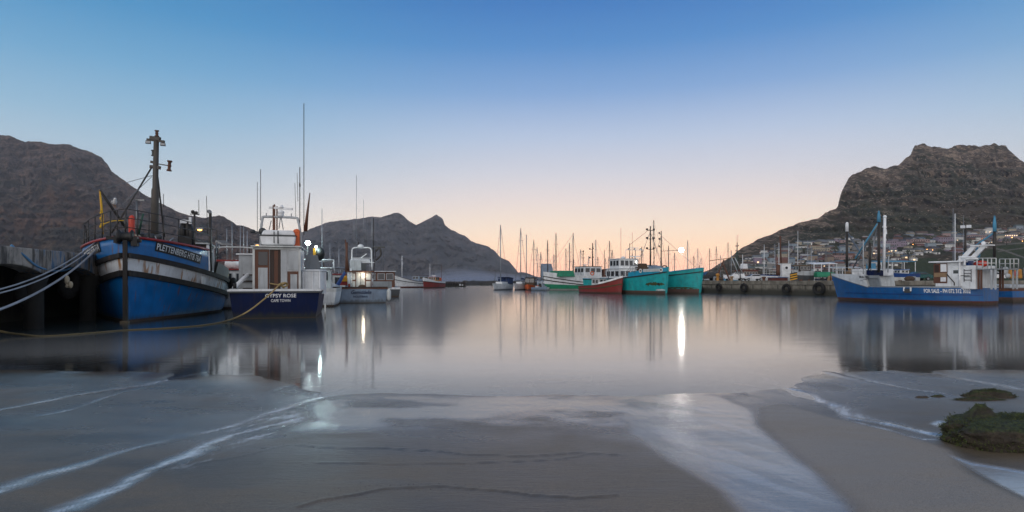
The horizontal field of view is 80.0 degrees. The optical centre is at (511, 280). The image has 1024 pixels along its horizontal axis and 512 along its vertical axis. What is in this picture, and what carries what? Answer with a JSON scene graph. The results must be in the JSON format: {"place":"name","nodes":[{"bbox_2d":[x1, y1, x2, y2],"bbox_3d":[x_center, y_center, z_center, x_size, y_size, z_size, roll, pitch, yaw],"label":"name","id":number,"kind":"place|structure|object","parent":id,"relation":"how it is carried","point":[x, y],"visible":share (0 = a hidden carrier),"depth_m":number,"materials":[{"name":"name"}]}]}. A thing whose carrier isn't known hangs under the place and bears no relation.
{"place":"outdoors","nodes":[
{"label":"outdoors","id":0,"kind":"place"},
{"bbox_2d":[0,135,346,275],"bbox_3d":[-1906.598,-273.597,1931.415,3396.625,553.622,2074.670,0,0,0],"label":"mountain","id":1,"kind":"structure","parent":0,"point":[49,197],"depth_m":1462.96,"materials":[{"name":"grey stone"}]},
{"bbox_2d":[301,213,522,280],"bbox_3d":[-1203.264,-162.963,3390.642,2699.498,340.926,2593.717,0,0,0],"label":"mountain","id":2,"kind":"structure","parent":0,"point":[430,246],"depth_m":2625.05,"materials":[{"name":"grey stone"}]},
{"bbox_2d":[0,370,1023,511],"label":"beach sand","id":3,"kind":"structure","parent":0,"point":[742,441],"depth_m":5.62,"materials":[{"name":"grey sand"}]},
{"bbox_2d":[952,396,1006,400],"bbox_3d":[5.943,1.541,7.761,0.778,0.175,0.234,0,0,0],"label":"rock","id":4,"kind":"object","parent":3,"relation":"on","point":[972,398],"visible":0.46,"depth_m":7.72,"materials":[{"name":"stone"}]},
{"bbox_2d":[936,403,1023,452],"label":"rock","id":5,"kind":"object","parent":3,"relation":"on","point":[980,427],"visible":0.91,"depth_m":5.45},
{"bbox_2d":[960,388,1018,397],"bbox_3d":[6.254,1.531,8.003,0.817,0.276,0.365,0,0,0],"label":"rock","id":6,"kind":"object","parent":3,"relation":"on","point":[992,393],"visible":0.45,"depth_m":7.93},
{"bbox_2d":[0,281,1023,379],"bbox_3d":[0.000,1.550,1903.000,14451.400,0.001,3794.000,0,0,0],"label":"water","id":7,"kind":"structure","parent":0,"point":[478,331],"depth_m":16.31,"materials":[{"name":"grey liquid"}]},
{"bbox_2d":[0,246,99,328],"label":"quay wall","id":8,"kind":"structure","parent":7,"relation":"in","point":[37,309],"depth_m":22.45,"materials":[{"name":"black concrete"}]},
{"bbox_2d":[13,272,26,307],"bbox_3d":[-15.753,0.088,19.866,0.342,1.684,1.360,0,0,-14],"label":"tyre fender","id":9,"kind":"object","parent":8,"relation":"hanging from","point":[19,293],"visible":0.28,"depth_m":19.30,"materials":[{"name":"rubber"}]},
{"bbox_2d":[10,244,72,271],"bbox_3d":[-15.407,-0.688,20.404,0.261,0.783,4.548,0,0,-14],"label":"mooring rope","id":10,"kind":"object","parent":8,"relation":"attached to","point":[30,261],"visible":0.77,"depth_m":19.26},
{"bbox_2d":[56,268,80,298],"bbox_3d":[-16.417,-0.039,22.586,0.342,1.438,1.360,0,0,-14],"label":"tyre fender","id":11,"kind":"object","parent":8,"relation":"hanging from","point":[64,291],"visible":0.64,"depth_m":22.37,"materials":[{"name":"rubber"}]},
{"bbox_2d":[196,228,217,262],"bbox_3d":[-19.929,-2.216,39.899,1.298,2.471,0.200,0,0,-10],"label":"street lamp","id":12,"kind":"object","parent":8,"relation":"on","point":[199,229],"visible":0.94,"depth_m":39.95,"materials":[{"name":"black metal"}]},
{"bbox_2d":[0,283,280,336],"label":"mooring rope","id":13,"kind":"object","parent":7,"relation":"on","point":[29,335],"visible":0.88,"depth_m":19.13,"materials":[{"name":"fabric"}]},
{"bbox_2d":[80,130,236,323],"bbox_3d":[-16.911,-2.048,29.690,6.305,8.797,16.485,0,0,-22],"label":"fishing trawler","id":14,"kind":"object","parent":7,"relation":"on","point":[150,275],"visible":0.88,"depth_m":24.48,"materials":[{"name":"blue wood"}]},
{"bbox_2d":[0,246,95,293],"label":"mooring rope","id":15,"kind":"object","parent":14,"relation":"attached to","point":[48,275],"visible":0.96,"depth_m":19.39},
{"bbox_2d":[0,249,96,310],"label":"mooring rope","id":16,"kind":"object","parent":14,"relation":"attached to","point":[48,286],"visible":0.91,"depth_m":19.12,"materials":[{"name":"grey fabric"}]},
{"bbox_2d":[64,275,72,287],"bbox_3d":[-14.821,0.042,20.400,0.272,0.440,0.152,0,0,0],"label":"rag","id":17,"kind":"object","parent":16,"relation":"attached to","point":[68,283],"visible":1,"depth_m":20.36,"materials":[{"name":"fabric"}]},
{"bbox_2d":[0,238,99,289],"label":"mooring rope","id":18,"kind":"object","parent":14,"relation":"attached to","point":[48,271],"visible":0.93,"depth_m":19.60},
{"bbox_2d":[111,198,117,207],"bbox_3d":[-16.034,-3.130,24.601,0.217,0.374,0.574,0,0,-40],"label":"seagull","id":19,"kind":"object","parent":14,"relation":"on","point":[114,202],"visible":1,"depth_m":24.50,"materials":[{"name":"white"}]},
{"bbox_2d":[214,225,252,308],"bbox_3d":[-16.680,-0.650,37.683,3.200,5.600,9.276,0,0,-14],"label":"motor boat","id":20,"kind":"object","parent":7,"relation":"on","point":[232,265],"visible":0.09,"depth_m":35.25,"materials":[{"name":"white"}]},
{"bbox_2d":[240,225,247,252],"bbox_3d":[-23.827,-1.350,55.032,3.000,7.000,9.282,0,0,-18],"label":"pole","id":21,"kind":"object","parent":7,"relation":"on","point":[240,240],"visible":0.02,"depth_m":53.78,"materials":[{"name":"white metal"}]},
{"bbox_2d":[227,167,326,318],"bbox_3d":[-11.057,-2.842,29.886,3.926,9.985,10.182,0,0,-16],"label":"fishing boat","id":22,"kind":"object","parent":7,"relation":"on","point":[272,261],"visible":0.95,"depth_m":26.29,"materials":[{"name":"blue wood"}]},
{"bbox_2d":[304,239,341,306],"bbox_3d":[-13.091,-1.250,40.831,3.300,6.800,10.291,0,0,-16],"label":"motor boat","id":23,"kind":"object","parent":7,"relation":"on","point":[332,295],"visible":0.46,"depth_m":36.91,"materials":[{"name":"white"}]},
{"bbox_2d":[323,258,346,286],"bbox_3d":[-14.991,-0.450,49.979,3.000,5.200,9.270,0,0,-24],"label":"motor boat","id":24,"kind":"object","parent":7,"relation":"on","point":[335,277],"visible":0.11,"depth_m":47.77,"materials":[{"name":"white"}]},
{"bbox_2d":[333,175,391,302],"bbox_3d":[-11.530,-2.673,46.735,4.111,9.646,10.963,0,0,-14],"label":"fishing boat","id":25,"kind":"object","parent":7,"relation":"on","point":[360,285],"visible":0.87,"depth_m":43.03,"materials":[{"name":"white wood"}]},
{"bbox_2d":[373,248,399,296],"bbox_3d":[-13.126,-0.550,62.021,3.000,5.400,9.258,0,0,-18],"label":"motor boat","id":26,"kind":"object","parent":7,"relation":"on","point":[383,275],"visible":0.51,"depth_m":59.54,"materials":[{"name":"white"}]},
{"bbox_2d":[395,258,429,287],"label":"fishing trawler","id":27,"kind":"object","parent":7,"relation":"on","point":[416,281],"visible":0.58,"depth_m":129.97,"materials":[{"name":"white"}]},
{"bbox_2d":[423,264,445,287],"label":"fishing trawler","id":28,"kind":"object","parent":7,"relation":"on","point":[433,282],"visible":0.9,"depth_m":126.51,"materials":[{"name":"red"}]},
{"bbox_2d":[442,281,466,286],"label":"jetty","id":29,"kind":"object","parent":7,"relation":"in","point":[455,284],"visible":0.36,"depth_m":149.39,"materials":[{"name":"grey wood"}]},
{"bbox_2d":[463,280,539,284],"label":"breakwater","id":30,"kind":"object","parent":7,"relation":"in","point":[473,282],"visible":0.13,"depth_m":194.23,"materials":[{"name":"grey stone"}]},
{"bbox_2d":[493,225,512,289],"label":"sailing yacht","id":31,"kind":"object","parent":7,"relation":"on","point":[503,283],"visible":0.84,"depth_m":99.92,"materials":[{"name":"metal"}]},
{"bbox_2d":[513,228,526,289],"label":"sailing yacht","id":32,"kind":"object","parent":7,"relation":"on","point":[520,285],"visible":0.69,"depth_m":100.93,"materials":[{"name":"metal"}]},
{"bbox_2d":[524,277,537,289],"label":"launch","id":33,"kind":"object","parent":7,"relation":"on","point":[530,282],"visible":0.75,"depth_m":98.59,"materials":[{"name":"orange glass"}]},
{"bbox_2d":[529,240,544,286],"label":"sailing yacht","id":34,"kind":"object","parent":7,"relation":"on","point":[533,249],"visible":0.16,"depth_m":105.97,"materials":[{"name":"white fabric"}]},
{"bbox_2d":[531,285,546,290],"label":"dinghy","id":35,"kind":"object","parent":7,"relation":"on","point":[541,288],"visible":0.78,"depth_m":92.24,"materials":[{"name":"white plastic"}]},
{"bbox_2d":[537,252,543,281],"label":"sailing yacht","id":36,"kind":"object","parent":7,"relation":"on","point":[540,267],"visible":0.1,"depth_m":119.91,"materials":[{"name":"fabric"}]},
{"bbox_2d":[541,264,552,281],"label":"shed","id":37,"kind":"structure","parent":7,"relation":"in","point":[545,269],"depth_m":125.00,"materials":[{"name":"grey metal"}]},
{"bbox_2d":[543,240,550,282],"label":"sailing yacht","id":38,"kind":"object","parent":7,"relation":"on","point":[547,260],"visible":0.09,"depth_m":116.02,"materials":[{"name":"fabric"}]},
{"bbox_2d":[566,243,572,270],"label":"sailing yacht","id":39,"kind":"object","parent":7,"relation":"on","point":[569,250],"visible":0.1,"depth_m":117.89,"materials":[{"name":"metal"}]},
{"bbox_2d":[543,234,605,289],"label":"fishing trawler","id":40,"kind":"object","parent":7,"relation":"on","point":[563,280],"visible":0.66,"depth_m":96.07,"materials":[{"name":"green wood"}]},
{"bbox_2d":[587,240,605,265],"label":"sailing yacht","id":41,"kind":"object","parent":7,"relation":"on","point":[595,249],"visible":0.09,"depth_m":120.99,"materials":[{"name":"metal"}]},
{"bbox_2d":[578,257,622,293],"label":"fishing trawler","id":42,"kind":"object","parent":7,"relation":"on","point":[605,285],"visible":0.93,"depth_m":73.21,"materials":[{"name":"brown wood"}]},
{"bbox_2d":[600,241,614,266],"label":"sailing yacht","id":43,"kind":"object","parent":7,"relation":"on","point":[609,254],"visible":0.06,"depth_m":120.03,"materials":[{"name":"metal"}]},
{"bbox_2d":[606,226,668,293],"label":"fishing trawler","id":44,"kind":"object","parent":7,"relation":"on","point":[644,279],"visible":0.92,"depth_m":71.17,"materials":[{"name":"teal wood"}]},
{"bbox_2d":[583,231,703,293],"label":"fishing trawler","id":45,"kind":"object","parent":7,"relation":"on","point":[686,281],"visible":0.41,"depth_m":71.25,"materials":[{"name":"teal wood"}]},
{"bbox_2d":[683,240,691,268],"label":"sailing yacht","id":46,"kind":"object","parent":7,"relation":"on","point":[687,255],"visible":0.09,"depth_m":123.89,"materials":[{"name":"metal"}]},
{"bbox_2d":[704,248,712,280],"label":"sailing yacht","id":47,"kind":"object","parent":7,"relation":"on","point":[709,264],"visible":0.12,"depth_m":157.99,"materials":[{"name":"metal"}]},
{"bbox_2d":[702,280,1023,295],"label":"quay wall","id":48,"kind":"structure","parent":7,"relation":"in","point":[775,287],"depth_m":68.19,"materials":[{"name":"concrete"}]},
{"bbox_2d":[715,282,721,290],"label":"tyre fender","id":49,"kind":"object","parent":48,"relation":"hanging from","point":[717,285],"visible":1,"depth_m":75.07,"materials":[{"name":"rubber"}]},
{"bbox_2d":[740,282,747,291],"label":"tyre fender","id":50,"kind":"object","parent":48,"relation":"hanging from","point":[741,287],"visible":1,"depth_m":71.83,"materials":[{"name":"rubber"}]},
{"bbox_2d":[782,281,790,293],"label":"tyre fender","id":51,"kind":"object","parent":48,"relation":"attached to","point":[788,287],"visible":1,"depth_m":66.95,"materials":[{"name":"rubber"}]},
{"bbox_2d":[790,272,796,280],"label":"barrier","id":52,"kind":"object","parent":48,"relation":"on","point":[793,276],"visible":0.96,"depth_m":67.62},
{"bbox_2d":[812,282,825,294],"bbox_3d":[32.108,0.819,63.790,0.443,1.469,1.394,0,0,-30],"label":"tyre fender","id":53,"kind":"object","parent":48,"relation":"hanging from","point":[816,285],"visible":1,"depth_m":63.61,"materials":[{"name":"rubber"}]},
{"bbox_2d":[831,211,1018,304],"bbox_3d":[28.229,-1.439,43.279,4.493,7.179,11.888,0,0,-28],"label":"fishing boat","id":54,"kind":"object","parent":7,"relation":"on","point":[965,278],"visible":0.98,"depth_m":40.17,"materials":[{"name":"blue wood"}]},
{"bbox_2d":[997,284,1023,301],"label":"work boat","id":55,"kind":"object","parent":7,"relation":"on","point":[1007,293],"visible":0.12,"depth_m":43.48,"materials":[{"name":"blue metal"}]},
{"bbox_2d":[0,0,1023,276],"label":"sky","id":56,"kind":"structure","parent":0,"point":[718,124],"materials":[{"name":"blue"}]},
{"bbox_2d":[519,272,539,280],"bbox_3d":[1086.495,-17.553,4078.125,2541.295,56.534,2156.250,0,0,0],"label":"hill","id":57,"kind":"structure","parent":0,"point":[523,274],"depth_m":3210.66,"materials":[{"name":"grey stone"}]},
{"bbox_2d":[723,243,759,280],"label":"yard boat","id":58,"kind":"object","parent":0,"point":[745,272],"visible":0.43,"depth_m":146.69,"materials":[{"name":"white glass"}]},
{"bbox_2d":[703,143,1023,280],"bbox_3d":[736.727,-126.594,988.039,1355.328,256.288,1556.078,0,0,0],"label":"mountain","id":59,"kind":"structure","parent":0,"point":[925,187],"depth_m":842.44,"materials":[{"name":"grey stone"}]},
{"bbox_2d":[741,261,756,264],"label":"house","id":60,"kind":"structure","parent":59,"relation":"on","point":[750,263],"depth_m":443.85,"materials":[{"name":"grey glass"}]},
{"bbox_2d":[753,257,761,263],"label":"house","id":61,"kind":"structure","parent":59,"relation":"on","point":[757,260],"depth_m":460.19,"materials":[{"name":"white"}]},
{"bbox_2d":[754,264,766,268],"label":"house","id":62,"kind":"structure","parent":59,"relation":"on","point":[760,266],"depth_m":420.21,"materials":[{"name":"grey glass"}]},
{"bbox_2d":[761,252,768,258],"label":"house","id":63,"kind":"structure","parent":59,"relation":"on","point":[765,256],"depth_m":493.92,"materials":[{"name":"white glass"}]},
{"bbox_2d":[767,262,775,269],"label":"house","id":64,"kind":"structure","parent":59,"relation":"on","point":[770,265],"depth_m":409.11,"materials":[{"name":"white glass"}]},
{"bbox_2d":[768,256,774,262],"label":"house","id":65,"kind":"structure","parent":59,"relation":"on","point":[770,258],"depth_m":460.32,"materials":[{"name":"grey glass"}]},
{"bbox_2d":[774,257,787,264],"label":"house","id":66,"kind":"structure","parent":59,"relation":"on","point":[784,259],"depth_m":442.63,"materials":[{"name":"brick"}]},
{"bbox_2d":[777,252,787,256],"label":"house","id":67,"kind":"structure","parent":59,"relation":"on","point":[784,254],"depth_m":495.28,"materials":[{"name":"grey glass"}]},
{"bbox_2d":[781,246,790,251],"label":"house","id":68,"kind":"structure","parent":59,"relation":"on","point":[785,248],"depth_m":544.26,"materials":[{"name":"grey glass"}]},
{"bbox_2d":[788,257,795,264],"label":"house","id":69,"kind":"structure","parent":59,"relation":"on","point":[791,260],"depth_m":451.75,"materials":[{"name":"grey glass"}]},
{"bbox_2d":[806,255,817,260],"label":"house","id":70,"kind":"structure","parent":59,"relation":"on","point":[814,257],"depth_m":475.89,"materials":[{"name":"grey glass"}]},
{"bbox_2d":[812,247,829,250],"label":"terrace block","id":71,"kind":"structure","parent":59,"relation":"on","point":[824,248],"depth_m":556.72,"materials":[{"name":"beige glass"}]},
{"bbox_2d":[814,239,828,244],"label":"house","id":72,"kind":"structure","parent":59,"relation":"on","point":[818,241],"depth_m":612.69,"materials":[{"name":"grey"}]},
{"bbox_2d":[825,256,833,261],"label":"house","id":73,"kind":"structure","parent":59,"relation":"on","point":[827,258],"depth_m":467.95,"materials":[{"name":"beige glass"}]},
{"bbox_2d":[834,262,844,269],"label":"house","id":74,"kind":"structure","parent":59,"relation":"on","point":[840,264],"depth_m":411.92,"materials":[{"name":"white glass"}]},
{"bbox_2d":[832,255,852,259],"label":"terrace block","id":75,"kind":"structure","parent":59,"relation":"on","point":[841,257],"depth_m":493.96,"materials":[{"name":"beige glass"}]},
{"bbox_2d":[838,247,849,250],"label":"house","id":76,"kind":"structure","parent":59,"relation":"on","point":[841,248],"depth_m":549.97,"materials":[{"name":"white glass"}]},
{"bbox_2d":[844,252,854,257],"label":"house","id":77,"kind":"structure","parent":59,"relation":"on","point":[852,253],"depth_m":498.87,"materials":[{"name":"brick"}]},
{"bbox_2d":[851,244,865,250],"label":"house","id":78,"kind":"structure","parent":59,"relation":"on","point":[859,246],"depth_m":558.93,"materials":[{"name":"grey glass"}]},
{"bbox_2d":[858,259,867,266],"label":"house","id":79,"kind":"structure","parent":59,"relation":"on","point":[860,262],"depth_m":436.40,"materials":[{"name":"grey glass"}]},
{"bbox_2d":[874,243,890,248],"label":"house","id":80,"kind":"structure","parent":59,"relation":"on","point":[887,245],"depth_m":577.34,"materials":[{"name":"grey glass"}]},
{"bbox_2d":[881,241,906,246],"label":"terrace block","id":81,"kind":"structure","parent":59,"relation":"on","point":[902,243],"depth_m":594.60,"materials":[{"name":"grey"}]},
{"bbox_2d":[905,249,913,258],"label":"tree","id":82,"kind":"object","parent":59,"relation":"on","point":[911,251],"visible":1,"depth_m":500.77,"materials":[{"name":"green plant"}]},
{"bbox_2d":[906,239,929,243],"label":"terrace block","id":83,"kind":"structure","parent":59,"relation":"on","point":[911,241],"depth_m":607.28,"materials":[{"name":"grey"}]},
{"bbox_2d":[914,248,925,251],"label":"house","id":84,"kind":"structure","parent":59,"relation":"on","point":[920,249],"depth_m":552.72,"materials":[{"name":"grey glass"}]},
{"bbox_2d":[915,231,927,234],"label":"house","id":85,"kind":"structure","parent":59,"relation":"on","point":[921,232],"depth_m":667.14,"materials":[{"name":"grey"}]},
{"bbox_2d":[925,243,935,246],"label":"house","id":86,"kind":"structure","parent":59,"relation":"on","point":[929,244],"depth_m":582.77,"materials":[{"name":"white glass"}]},
{"bbox_2d":[925,246,941,250],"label":"house","id":87,"kind":"structure","parent":59,"relation":"on","point":[931,248],"depth_m":561.74,"materials":[{"name":"grey glass"}]},
{"bbox_2d":[933,237,954,241],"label":"terrace block","id":88,"kind":"structure","parent":59,"relation":"on","point":[943,239],"depth_m":624.01,"materials":[{"name":"grey"}]},
{"bbox_2d":[940,232,950,236],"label":"house","id":89,"kind":"structure","parent":59,"relation":"on","point":[946,233],"depth_m":664.36,"materials":[{"name":"grey"}]},
{"bbox_2d":[945,243,954,247],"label":"house","id":90,"kind":"structure","parent":59,"relation":"on","point":[948,245],"depth_m":573.95,"materials":[{"name":"white glass"}]},
{"bbox_2d":[949,249,962,252],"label":"house","id":91,"kind":"structure","parent":59,"relation":"on","point":[957,250],"depth_m":541.37,"materials":[{"name":"grey glass"}]},
{"bbox_2d":[950,235,962,240],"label":"house","id":92,"kind":"structure","parent":59,"relation":"on","point":[959,237],"depth_m":632.14,"materials":[{"name":"white"}]},
{"bbox_2d":[967,235,986,238],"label":"terrace block","id":93,"kind":"structure","parent":59,"relation":"on","point":[983,236],"depth_m":641.12,"materials":[{"name":"grey"}]},
{"bbox_2d":[996,234,1004,239],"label":"house","id":94,"kind":"structure","parent":59,"relation":"on","point":[1000,236],"depth_m":645.28,"materials":[{"name":"grey"}]},
{"bbox_2d":[988,234,1017,238],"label":"terrace block","id":95,"kind":"structure","parent":59,"relation":"on","point":[1010,235],"depth_m":648.96,"materials":[{"name":"white"}]},
{"bbox_2d":[1013,225,1023,229],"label":"house","id":96,"kind":"structure","parent":0,"point":[1019,226],"depth_m":717.42,"materials":[{"name":"white"}]},
{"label":"pavement","id":97,"kind":"structure","parent":0,"visible":0},
{"bbox_2d":[703,272,719,280],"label":"parked car","id":98,"kind":"object","parent":97,"relation":"on","point":[710,275],"visible":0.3,"depth_m":117.31,"materials":[{"name":"grey metal"}]},
{"bbox_2d":[709,256,742,280],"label":"derrick frame","id":99,"kind":"object","parent":97,"relation":"on","point":[725,268],"visible":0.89,"depth_m":104.12,"materials":[{"name":"grey metal"}]},
{"bbox_2d":[723,273,744,280],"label":"parked car","id":100,"kind":"object","parent":97,"relation":"on","point":[736,275],"visible":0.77,"depth_m":133.17,"materials":[{"name":"white metal"}]},
{"bbox_2d":[742,274,760,280],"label":"parked car","id":101,"kind":"object","parent":97,"relation":"on","point":[757,277],"visible":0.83,"depth_m":132.19,"materials":[{"name":"white metal"}]},
{"bbox_2d":[761,268,790,280],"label":"yard boat","id":102,"kind":"object","parent":97,"relation":"on","point":[766,276],"visible":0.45,"depth_m":123.80,"materials":[{"name":"white"}]},
{"bbox_2d":[767,236,791,280],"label":"wheelhouse hut","id":103,"kind":"object","parent":97,"relation":"on","point":[783,271],"visible":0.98,"depth_m":91.35,"materials":[{"name":"white glass"}]},
{"bbox_2d":[791,265,813,280],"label":"yard boat","id":104,"kind":"object","parent":97,"relation":"on","point":[805,273],"visible":0.8,"depth_m":87.78,"materials":[{"name":"grey wood"}]},
{"bbox_2d":[808,262,837,278],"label":"awning shelter","id":105,"kind":"object","parent":97,"relation":"on","point":[821,263],"visible":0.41,"depth_m":108.09,"materials":[{"name":"white metal"}]},
{"bbox_2d":[871,261,915,271],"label":"awning shelter","id":106,"kind":"object","parent":97,"relation":"on","point":[897,261],"visible":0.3,"depth_m":112.06,"materials":[{"name":"white metal"}]},
{"bbox_2d":[894,269,919,280],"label":"yard boat","id":107,"kind":"object","parent":97,"relation":"on","point":[900,274],"visible":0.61,"depth_m":91.76,"materials":[{"name":"white glass"}]},
{"bbox_2d":[904,276,915,280],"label":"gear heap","id":108,"kind":"object","parent":97,"relation":"on","point":[910,278],"visible":0.94,"depth_m":73.57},
{"bbox_2d":[909,272,933,280],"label":"parked car","id":109,"kind":"object","parent":97,"relation":"on","point":[926,275],"visible":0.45,"depth_m":96.19,"materials":[{"name":"teal metal"}]},
{"bbox_2d":[1001,266,1023,280],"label":"net pile","id":110,"kind":"object","parent":97,"relation":"on","point":[1008,274],"visible":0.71,"depth_m":65.83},
{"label":"trailer","id":111,"kind":"object","parent":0,"visible":0},
{"bbox_2d":[814,272,834,276],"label":"boat cover","id":112,"kind":"object","parent":111,"relation":"on","point":[821,274],"visible":0.73,"depth_m":87.31,"materials":[{"name":"green fabric"}]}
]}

